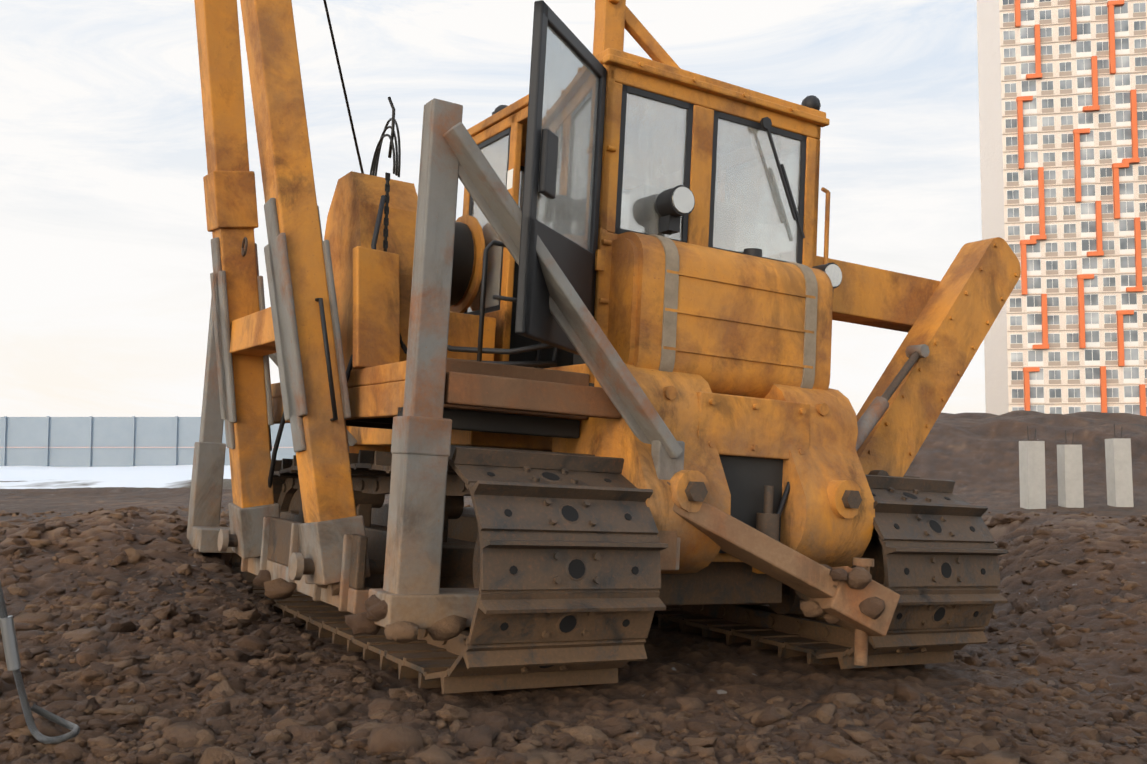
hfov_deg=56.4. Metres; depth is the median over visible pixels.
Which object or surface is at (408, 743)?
stones
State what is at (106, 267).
sky
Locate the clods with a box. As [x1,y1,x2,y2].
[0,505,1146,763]
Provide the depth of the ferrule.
3.29 m
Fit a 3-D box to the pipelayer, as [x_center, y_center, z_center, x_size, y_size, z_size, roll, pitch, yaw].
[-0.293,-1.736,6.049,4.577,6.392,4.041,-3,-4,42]
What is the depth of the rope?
3.30 m
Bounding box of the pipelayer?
[187,0,1020,693]
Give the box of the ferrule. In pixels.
[0,615,20,670]
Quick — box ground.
[0,410,1146,763]
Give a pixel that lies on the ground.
(974, 458)
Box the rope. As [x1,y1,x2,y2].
[0,581,79,743]
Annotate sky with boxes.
[0,0,985,416]
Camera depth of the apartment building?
175.01 m

